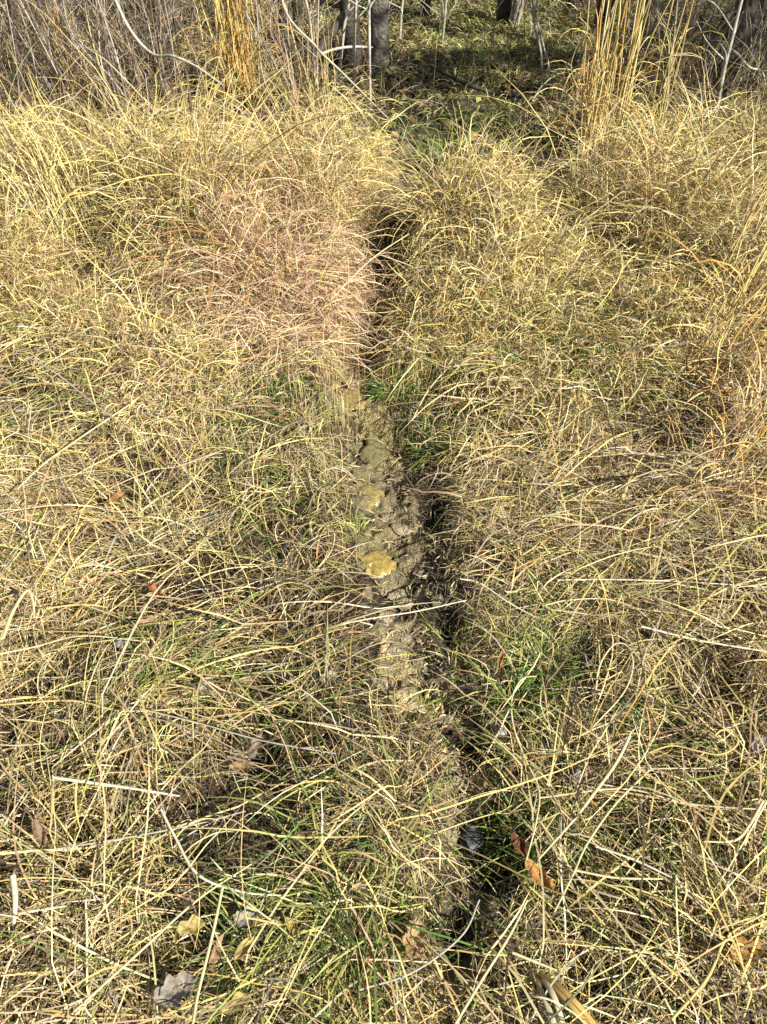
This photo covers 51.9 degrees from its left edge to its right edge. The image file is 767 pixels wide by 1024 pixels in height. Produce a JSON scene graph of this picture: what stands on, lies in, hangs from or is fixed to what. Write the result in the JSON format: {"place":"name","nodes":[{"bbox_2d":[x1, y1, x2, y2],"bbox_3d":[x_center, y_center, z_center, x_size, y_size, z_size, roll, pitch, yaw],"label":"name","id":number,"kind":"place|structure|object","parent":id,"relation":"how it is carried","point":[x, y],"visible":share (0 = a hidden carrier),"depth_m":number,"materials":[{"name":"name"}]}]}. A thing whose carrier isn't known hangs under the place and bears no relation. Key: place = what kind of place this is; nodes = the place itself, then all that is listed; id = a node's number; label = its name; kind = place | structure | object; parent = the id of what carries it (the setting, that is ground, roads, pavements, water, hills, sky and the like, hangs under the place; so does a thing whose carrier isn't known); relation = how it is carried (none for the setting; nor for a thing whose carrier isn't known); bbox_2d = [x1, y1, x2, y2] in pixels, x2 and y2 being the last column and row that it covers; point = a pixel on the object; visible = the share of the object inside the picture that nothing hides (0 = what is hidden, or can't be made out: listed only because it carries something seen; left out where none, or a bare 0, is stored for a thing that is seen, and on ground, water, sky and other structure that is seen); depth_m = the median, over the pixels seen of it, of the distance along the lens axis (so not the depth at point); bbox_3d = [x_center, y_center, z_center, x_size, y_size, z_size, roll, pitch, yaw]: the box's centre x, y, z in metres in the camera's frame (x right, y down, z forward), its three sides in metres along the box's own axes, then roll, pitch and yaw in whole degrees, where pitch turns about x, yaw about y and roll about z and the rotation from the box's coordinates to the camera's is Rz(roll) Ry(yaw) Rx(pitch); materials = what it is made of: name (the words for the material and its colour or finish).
{"place":"outdoors","nodes":[
{"label":"outdoors","id":0,"kind":"place"},
{"bbox_2d":[0,0,766,1023],"bbox_3d":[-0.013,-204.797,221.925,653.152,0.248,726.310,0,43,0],"label":"ground","id":1,"kind":"structure","parent":0,"point":[430,618],"depth_m":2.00,"materials":[{"name":"plant"}]},
{"bbox_2d":[10,875,17,923],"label":"straw stalk","id":2,"kind":"object","parent":1,"relation":"on","point":[14,886],"visible":1,"depth_m":1.38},
{"bbox_2d":[1,589,34,639],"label":"straw stalk","id":3,"kind":"object","parent":1,"relation":"on","point":[14,609],"visible":1,"depth_m":1.85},
{"bbox_2d":[27,810,47,846],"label":"dead leaf","id":4,"kind":"object","parent":1,"relation":"on","point":[39,834],"visible":1,"depth_m":1.49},
{"bbox_2d":[0,0,83,136],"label":"bare shrub","id":5,"kind":"object","parent":1,"relation":"on","point":[20,68],"visible":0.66,"depth_m":4.61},
{"bbox_2d":[3,0,94,80],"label":"bare shrub","id":6,"kind":"object","parent":1,"relation":"on","point":[74,24],"visible":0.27,"depth_m":5.46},
{"bbox_2d":[0,0,109,119],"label":"bare shrub","id":7,"kind":"object","parent":1,"relation":"on","point":[70,50],"visible":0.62,"depth_m":4.93,"materials":[{"name":"plant"}]},
{"bbox_2d":[18,0,114,96],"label":"bunch grass","id":8,"kind":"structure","parent":1,"relation":"on","point":[66,56],"depth_m":5.16,"materials":[{"name":"plant"}]},
{"bbox_2d":[0,49,149,273],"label":"bunch grass","id":9,"kind":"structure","parent":1,"relation":"on","point":[50,170],"depth_m":3.37,"materials":[{"name":"plant"}]},
{"bbox_2d":[0,635,149,654],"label":"straw stalk","id":10,"kind":"object","parent":1,"relation":"on","point":[68,638],"visible":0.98,"depth_m":1.81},
{"bbox_2d":[17,401,134,488],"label":"straw stalk","id":11,"kind":"object","parent":1,"relation":"on","point":[72,443],"visible":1,"depth_m":2.26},
{"bbox_2d":[27,356,134,432],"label":"straw stalk","id":12,"kind":"object","parent":1,"relation":"on","point":[70,384],"visible":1,"depth_m":2.43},
{"bbox_2d":[18,0,156,119],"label":"bare shrub","id":13,"kind":"object","parent":1,"relation":"on","point":[45,48],"visible":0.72,"depth_m":4.72,"materials":[{"name":"plant"}]},
{"bbox_2d":[53,776,179,796],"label":"straw stalk","id":14,"kind":"object","parent":1,"relation":"on","point":[103,784],"visible":0.98,"depth_m":1.53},
{"bbox_2d":[81,0,154,57],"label":"bare shrub","id":15,"kind":"object","parent":1,"relation":"on","point":[130,22],"visible":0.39,"depth_m":5.83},
{"bbox_2d":[101,12,139,164],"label":"fallen branch","id":16,"kind":"object","parent":1,"relation":"on","point":[118,93],"visible":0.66,"depth_m":3.49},
{"bbox_2d":[67,0,187,103],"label":"bare shrub","id":17,"kind":"object","parent":1,"relation":"on","point":[128,43],"visible":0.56,"depth_m":4.98,"materials":[{"name":"plant"}]},
{"bbox_2d":[49,0,213,124],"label":"bare shrub","id":18,"kind":"object","parent":1,"relation":"on","point":[158,60],"visible":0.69,"depth_m":4.76,"materials":[{"name":"plant"}]},
{"bbox_2d":[0,700,281,716],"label":"straw stalk","id":19,"kind":"object","parent":1,"relation":"on","point":[127,710],"visible":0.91,"depth_m":1.69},
{"bbox_2d":[56,811,245,849],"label":"straw stalk","id":20,"kind":"object","parent":1,"relation":"on","point":[149,833],"visible":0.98,"depth_m":1.49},
{"bbox_2d":[71,864,251,1014],"bbox_3d":[-0.374,0.719,1.353,0.352,0.002,0.017,-32,52,-30],"label":"straw stalk","id":21,"kind":"object","parent":1,"relation":"on","point":[135,955],"visible":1,"depth_m":1.34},
{"bbox_2d":[53,78,271,276],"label":"bunch grass","id":22,"kind":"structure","parent":1,"relation":"on","point":[124,174],"depth_m":3.27,"materials":[{"name":"plant"}]},
{"bbox_2d":[109,620,217,713],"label":"grass tuft","id":23,"kind":"object","parent":1,"relation":"on","point":[146,682],"visible":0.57,"depth_m":1.80,"materials":[{"name":"plant"}]},
{"bbox_2d":[138,971,196,1008],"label":"dead leaf","id":24,"kind":"object","parent":1,"relation":"on","point":[164,995],"visible":0.99,"depth_m":1.31,"materials":[{"name":"plant"}]},
{"bbox_2d":[114,0,222,85],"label":"fallen branch","id":25,"kind":"object","parent":1,"relation":"on","point":[144,46],"visible":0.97,"depth_m":4.22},
{"bbox_2d":[160,0,184,43],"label":"bare tree","id":26,"kind":"object","parent":1,"relation":"on","point":[174,7],"visible":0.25,"depth_m":6.16,"materials":[{"name":"grey plant"}]},
{"bbox_2d":[166,914,206,936],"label":"dead leaf","id":27,"kind":"object","parent":1,"relation":"on","point":[194,924],"visible":0.99,"depth_m":1.39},
{"bbox_2d":[147,0,229,71],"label":"bare shrub","id":28,"kind":"object","parent":1,"relation":"on","point":[174,24],"visible":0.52,"depth_m":5.47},
{"bbox_2d":[159,644,254,714],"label":"grass tuft","id":29,"kind":"object","parent":1,"relation":"on","point":[218,677],"visible":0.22,"depth_m":1.79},
{"bbox_2d":[192,886,223,1023],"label":"straw stalk","id":30,"kind":"object","parent":1,"relation":"on","point":[207,953],"visible":1,"depth_m":1.27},
{"bbox_2d":[206,935,223,984],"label":"dead leaf","id":31,"kind":"object","parent":1,"relation":"on","point":[215,956],"visible":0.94,"depth_m":1.35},
{"bbox_2d":[160,809,282,895],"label":"straw stalk","id":32,"kind":"object","parent":1,"relation":"on","point":[184,854],"visible":0.98,"depth_m":1.43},
{"bbox_2d":[211,992,249,1018],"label":"dead leaf","id":33,"kind":"object","parent":1,"relation":"on","point":[237,996],"visible":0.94,"depth_m":1.29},
{"bbox_2d":[157,0,307,105],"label":"bunch grass","id":34,"kind":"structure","parent":1,"relation":"on","point":[237,21],"depth_m":4.93,"materials":[{"name":"plant"}]},
{"bbox_2d":[137,707,335,753],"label":"straw stalk","id":35,"kind":"object","parent":1,"relation":"on","point":[232,732],"visible":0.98,"depth_m":1.62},
{"bbox_2d":[227,933,254,969],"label":"dead leaf","id":36,"kind":"object","parent":1,"relation":"on","point":[243,948],"visible":1,"depth_m":1.35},
{"bbox_2d":[226,905,257,927],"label":"dead leaf","id":37,"kind":"object","parent":1,"relation":"on","point":[243,921],"visible":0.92,"depth_m":1.40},
{"bbox_2d":[173,862,318,1021],"bbox_3d":[-0.236,0.741,1.386,0.272,0.140,0.273,-20,46,-20],"label":"grass tuft","id":38,"kind":"object","parent":1,"relation":"on","point":[224,931],"visible":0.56,"depth_m":1.39,"materials":[{"name":"plant"}]},
{"bbox_2d":[247,731,262,765],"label":"dead leaf","id":39,"kind":"object","parent":1,"relation":"on","point":[254,744],"visible":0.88,"depth_m":1.64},
{"bbox_2d":[223,474,298,533],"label":"grass tuft","id":40,"kind":"object","parent":1,"relation":"on","point":[269,494],"visible":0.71,"depth_m":2.25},
{"bbox_2d":[208,0,319,93],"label":"bare shrub","id":41,"kind":"object","parent":1,"relation":"on","point":[254,10],"visible":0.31,"depth_m":5.21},
{"bbox_2d":[91,163,450,450],"bbox_3d":[-0.420,-0.938,3.023,1.640,0.583,1.736,27,49,26],"label":"grass clump","id":42,"kind":"object","parent":1,"relation":"on","point":[346,289],"visible":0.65,"depth_m":2.89,"materials":[{"name":"plant"}]},
{"bbox_2d":[243,367,313,412],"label":"grass tuft","id":43,"kind":"object","parent":1,"relation":"on","point":[283,394],"visible":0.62,"depth_m":2.60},
{"bbox_2d":[230,0,337,118],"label":"bare shrub","id":44,"kind":"object","parent":1,"relation":"on","point":[279,35],"visible":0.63,"depth_m":4.84,"materials":[{"name":"plant"}]},
{"bbox_2d":[278,0,295,59],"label":"bare tree","id":45,"kind":"object","parent":1,"relation":"on","point":[289,7],"visible":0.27,"depth_m":5.87,"materials":[{"name":"grey plant"}]},
{"bbox_2d":[251,675,344,751],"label":"grass tuft","id":46,"kind":"object","parent":1,"relation":"on","point":[287,724],"visible":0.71,"depth_m":1.74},
{"bbox_2d":[260,13,376,132],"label":"bunch grass","id":47,"kind":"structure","parent":1,"relation":"on","point":[315,89],"depth_m":4.61,"materials":[{"name":"plant"}]},
{"bbox_2d":[227,788,411,990],"bbox_3d":[-0.127,0.663,1.427,0.343,0.151,0.330,-24,48,-24],"label":"grass tuft","id":48,"kind":"object","parent":1,"relation":"on","point":[298,899],"visible":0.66,"depth_m":1.43,"materials":[{"name":"plant"}]},
{"bbox_2d":[281,0,392,122],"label":"fallen branch","id":49,"kind":"object","parent":1,"relation":"on","point":[312,42],"visible":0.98,"depth_m":4.39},
{"bbox_2d":[336,0,363,85],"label":"sapling","id":50,"kind":"object","parent":1,"relation":"on","point":[342,39],"visible":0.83,"depth_m":5.25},
{"bbox_2d":[339,0,363,75],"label":"bare tree","id":51,"kind":"object","parent":1,"relation":"on","point":[348,40],"visible":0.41,"depth_m":5.64,"materials":[{"name":"grey plant"}]},
{"bbox_2d":[266,839,445,1019],"bbox_3d":[-0.051,0.712,1.386,0.339,0.132,0.295,-13,44,-13],"label":"grass tuft","id":52,"kind":"object","parent":1,"relation":"on","point":[332,935],"visible":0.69,"depth_m":1.37,"materials":[{"name":"plant"}]},
{"bbox_2d":[350,0,374,103],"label":"sapling","id":53,"kind":"object","parent":1,"relation":"on","point":[369,36],"visible":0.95,"depth_m":5.08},
{"bbox_2d":[353,0,372,94],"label":"sapling","id":54,"kind":"object","parent":1,"relation":"on","point":[354,45],"visible":0.86,"depth_m":5.18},
{"bbox_2d":[370,0,389,75],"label":"bare tree","id":55,"kind":"object","parent":1,"relation":"on","point":[379,13],"visible":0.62,"depth_m":5.62,"materials":[{"name":"grey plant"}]},
{"bbox_2d":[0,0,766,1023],"bbox_3d":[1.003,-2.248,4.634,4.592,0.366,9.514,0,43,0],"label":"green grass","id":56,"kind":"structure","parent":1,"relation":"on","point":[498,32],"depth_m":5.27,"materials":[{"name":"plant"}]},
{"bbox_2d":[0,0,766,164],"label":"dead brush","id":57,"kind":"object","parent":1,"relation":"on","point":[300,64],"visible":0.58,"depth_m":4.95,"materials":[{"name":"plant"}]},
{"bbox_2d":[312,7,350,58],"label":"fallen branch","id":58,"kind":"object","parent":57,"relation":"on","point":[341,17],"visible":0.84,"depth_m":5.22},
{"bbox_2d":[0,0,766,191],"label":"leaf litter","id":59,"kind":"object","parent":1,"relation":"on","point":[478,99],"visible":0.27,"depth_m":5.45,"materials":[{"name":"plant"}]},
{"bbox_2d":[403,916,428,971],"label":"dead leaf","id":60,"kind":"object","parent":1,"relation":"on","point":[413,954],"visible":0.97,"depth_m":1.37,"materials":[{"name":"plant"}]},
{"bbox_2d":[389,685,445,728],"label":"grass tuft","id":61,"kind":"object","parent":1,"relation":"on","point":[430,703],"visible":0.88,"depth_m":1.79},
{"bbox_2d":[359,900,479,990],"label":"straw stalk","id":62,"kind":"object","parent":1,"relation":"on","point":[428,962],"visible":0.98,"depth_m":1.32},
{"bbox_2d":[398,420,467,473],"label":"grass tuft","id":63,"kind":"object","parent":1,"relation":"on","point":[434,445],"visible":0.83,"depth_m":2.43,"materials":[{"name":"plant"}]},
{"bbox_2d":[393,112,493,167],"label":"grass tuft","id":64,"kind":"object","parent":1,"relation":"on","point":[436,151],"visible":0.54,"depth_m":4.40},
{"bbox_2d":[331,101,568,273],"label":"bunch grass","id":65,"kind":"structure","parent":1,"relation":"on","point":[411,200],"depth_m":3.27,"materials":[{"name":"plant"}]},
{"bbox_2d":[430,64,540,98],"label":"fallen branch","id":66,"kind":"object","parent":1,"relation":"on","point":[459,80],"visible":0.74,"depth_m":5.36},
{"bbox_2d":[455,900,527,1023],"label":"straw stalk","id":67,"kind":"object","parent":1,"relation":"on","point":[484,975],"visible":1,"depth_m":1.29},
{"bbox_2d":[496,0,511,25],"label":"bare tree","id":68,"kind":"object","parent":1,"relation":"on","point":[504,10],"visible":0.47,"depth_m":6.48,"materials":[{"name":"brown plant"}]},
{"bbox_2d":[467,656,565,735],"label":"grass tuft","id":69,"kind":"object","parent":1,"relation":"on","point":[522,694],"visible":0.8,"depth_m":1.76,"materials":[{"name":"plant"}]},
{"bbox_2d":[507,824,528,856],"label":"dead leaf","id":70,"kind":"object","parent":1,"relation":"on","point":[517,841],"visible":0.84,"depth_m":1.50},
{"bbox_2d":[466,770,571,887],"bbox_3d":[0.273,0.631,1.577,0.216,0.123,0.238,0,43,0],"label":"grass tuft","id":71,"kind":"object","parent":1,"relation":"on","point":[513,817],"visible":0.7,"depth_m":1.58,"materials":[{"name":"plant"}]},
{"bbox_2d":[510,676,539,860],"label":"straw stalk","id":72,"kind":"object","parent":1,"relation":"on","point":[527,764],"visible":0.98,"depth_m":1.58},
{"bbox_2d":[517,848,555,892],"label":"dead leaf","id":73,"kind":"object","parent":1,"relation":"on","point":[532,868],"visible":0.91,"depth_m":1.44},
{"bbox_2d":[532,0,550,94],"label":"sapling","id":74,"kind":"object","parent":1,"relation":"on","point":[534,12],"visible":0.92,"depth_m":5.15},
{"bbox_2d":[496,614,601,701],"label":"grass tuft","id":75,"kind":"object","parent":1,"relation":"on","point":[543,638],"visible":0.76,"depth_m":1.83,"materials":[{"name":"plant"}]},
{"bbox_2d":[532,968,596,1023],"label":"leaf bundle","id":76,"kind":"object","parent":1,"relation":"on","point":[565,995],"visible":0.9,"depth_m":1.30,"materials":[{"name":"plant"}]},
{"bbox_2d":[528,10,634,113],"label":"bunch grass","id":77,"kind":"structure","parent":1,"relation":"on","point":[580,78],"depth_m":4.89,"materials":[{"name":"plant"}]},
{"bbox_2d":[538,735,630,859],"bbox_3d":[0.398,0.547,1.522,0.016,0.003,0.338,31,51,29],"label":"straw stalk","id":78,"kind":"object","parent":1,"relation":"on","point":[602,782],"visible":0.99,"depth_m":1.53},
{"bbox_2d":[554,769,650,911],"bbox_3d":[0.407,0.601,1.478,0.023,0.002,0.356,31,51,29],"label":"straw stalk","id":79,"kind":"object","parent":1,"relation":"on","point":[599,825],"visible":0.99,"depth_m":1.47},
{"bbox_2d":[591,0,618,33],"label":"bare tree","id":80,"kind":"object","parent":1,"relation":"on","point":[605,4],"visible":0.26,"depth_m":6.51,"materials":[{"name":"brown plant"}]},
{"bbox_2d":[592,642,633,726],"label":"straw stalk","id":81,"kind":"object","parent":1,"relation":"on","point":[603,657],"visible":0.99,"depth_m":1.73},
{"bbox_2d":[529,0,707,158],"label":"bunch grass","id":82,"kind":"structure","parent":1,"relation":"on","point":[625,83],"depth_m":4.19,"materials":[{"name":"plant"}]},
{"bbox_2d":[576,869,663,879],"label":"straw stalk","id":83,"kind":"object","parent":1,"relation":"on","point":[607,876],"visible":0.99,"depth_m":1.43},
{"bbox_2d":[600,675,705,764],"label":"grass tuft","id":84,"kind":"object","parent":1,"relation":"on","point":[670,719],"visible":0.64,"depth_m":1.73,"materials":[{"name":"plant"}]},
{"bbox_2d":[540,788,766,810],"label":"straw stalk","id":85,"kind":"object","parent":1,"relation":"on","point":[647,793],"visible":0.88,"depth_m":1.54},
{"bbox_2d":[557,579,765,587],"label":"straw stalk","id":86,"kind":"object","parent":1,"relation":"on","point":[650,580],"visible":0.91,"depth_m":1.92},
{"bbox_2d":[610,0,728,90],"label":"bare shrub","id":87,"kind":"object","parent":1,"relation":"on","point":[655,32],"visible":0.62,"depth_m":5.15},
{"bbox_2d":[610,0,729,134],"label":"bunch grass","id":88,"kind":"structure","parent":1,"relation":"on","point":[672,66],"depth_m":4.32,"materials":[{"name":"plant"}]},
{"bbox_2d":[593,184,766,437],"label":"bunch grass","id":89,"kind":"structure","parent":1,"relation":"on","point":[736,299],"depth_m":2.56,"materials":[{"name":"plant"}]},
{"bbox_2d":[636,0,728,52],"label":"bare shrub","id":90,"kind":"object","parent":1,"relation":"on","point":[691,17],"visible":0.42,"depth_m":5.80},
{"bbox_2d":[603,318,766,527],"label":"bunch grass","id":91,"kind":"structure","parent":1,"relation":"on","point":[714,448],"depth_m":2.16,"materials":[{"name":"plant"}]},
{"bbox_2d":[640,816,742,918],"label":"grass tuft","id":92,"kind":"object","parent":1,"relation":"on","point":[678,850],"visible":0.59,"depth_m":1.48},
{"bbox_2d":[650,729,738,755],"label":"straw stalk","id":93,"kind":"object","parent":1,"relation":"on","point":[731,749],"visible":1,"depth_m":1.60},
{"bbox_2d":[641,626,766,651],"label":"straw stalk","id":94,"kind":"object","parent":1,"relation":"on","point":[700,640],"visible":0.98,"depth_m":1.78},
{"bbox_2d":[651,0,766,117],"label":"bare shrub","id":95,"kind":"object","parent":1,"relation":"on","point":[717,58],"visible":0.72,"depth_m":4.84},
{"bbox_2d":[670,911,766,1020],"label":"straw stalk","id":96,"kind":"object","parent":1,"relation":"on","point":[687,1001],"visible":0.98,"depth_m":1.30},
{"bbox_2d":[696,0,742,128],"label":"sapling","id":97,"kind":"object","parent":1,"relation":"on","point":[733,30],"visible":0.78,"depth_m":4.50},
{"bbox_2d":[684,727,765,806],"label":"grass tuft","id":98,"kind":"object","parent":1,"relation":"on","point":[750,793],"visible":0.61,"depth_m":1.64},
{"bbox_2d":[705,800,763,842],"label":"straw stalk","id":99,"kind":"object","parent":1,"relation":"on","point":[746,829],"visible":0.98,"depth_m":1.47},
{"bbox_2d":[704,0,764,99],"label":"bare tree","id":100,"kind":"object","parent":1,"relation":"on","point":[755,22],"visible":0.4,"depth_m":5.05,"materials":[{"name":"grey plant"}]},
{"bbox_2d":[721,935,766,965],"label":"dead leaf","id":101,"kind":"object","parent":1,"relation":"on","point":[745,942],"visible":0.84,"depth_m":1.36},
{"bbox_2d":[334,143,499,1023],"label":"dirt path","id":102,"kind":"structure","parent":0,"point":[413,552],"depth_m":1.97,"materials":[{"name":"soil"}]},
{"bbox_2d":[341,390,365,409],"bbox_3d":[-0.105,-0.384,2.673,0.097,0.012,0.116,0,43,0],"label":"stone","id":103,"kind":"object","parent":102,"relation":"on","point":[355,394],"visible":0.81,"depth_m":2.66,"materials":[{"name":"stone"}]},
{"bbox_2d":[330,508,377,552],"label":"grass tuft","id":104,"kind":"object","parent":102,"relation":"on","point":[356,525],"visible":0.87,"depth_m":2.19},
{"bbox_2d":[355,484,385,512],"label":"puddle","id":105,"kind":"object","parent":102,"relation":"on","point":[369,489],"visible":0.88,"depth_m":2.32,"materials":[{"name":"liquid"}]},
{"bbox_2d":[359,429,390,471],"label":"puddle","id":106,"kind":"object","parent":102,"relation":"on","point":[371,455],"visible":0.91,"depth_m":2.51,"materials":[{"name":"liquid"}]},
{"bbox_2d":[360,549,396,577],"bbox_3d":[-0.022,0.135,2.132,0.119,0.012,0.110,-17,46,-18],"label":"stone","id":107,"kind":"object","parent":102,"relation":"on","point":[384,561],"visible":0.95,"depth_m":2.12,"materials":[{"name":"stone"}]},
{"bbox_2d":[361,363,427,412],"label":"grass tuft","id":108,"kind":"object","parent":102,"relation":"on","point":[406,390],"visible":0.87,"depth_m":2.63,"materials":[{"name":"plant"}]},
{"bbox_2d":[457,821,483,856],"bbox_3d":[0.178,0.676,1.630,0.060,0.044,0.073,0,43,0],"label":"stone","id":109,"kind":"object","parent":102,"relation":"on","point":[471,844],"visible":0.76,"depth_m":1.61,"materials":[{"name":"stone"}]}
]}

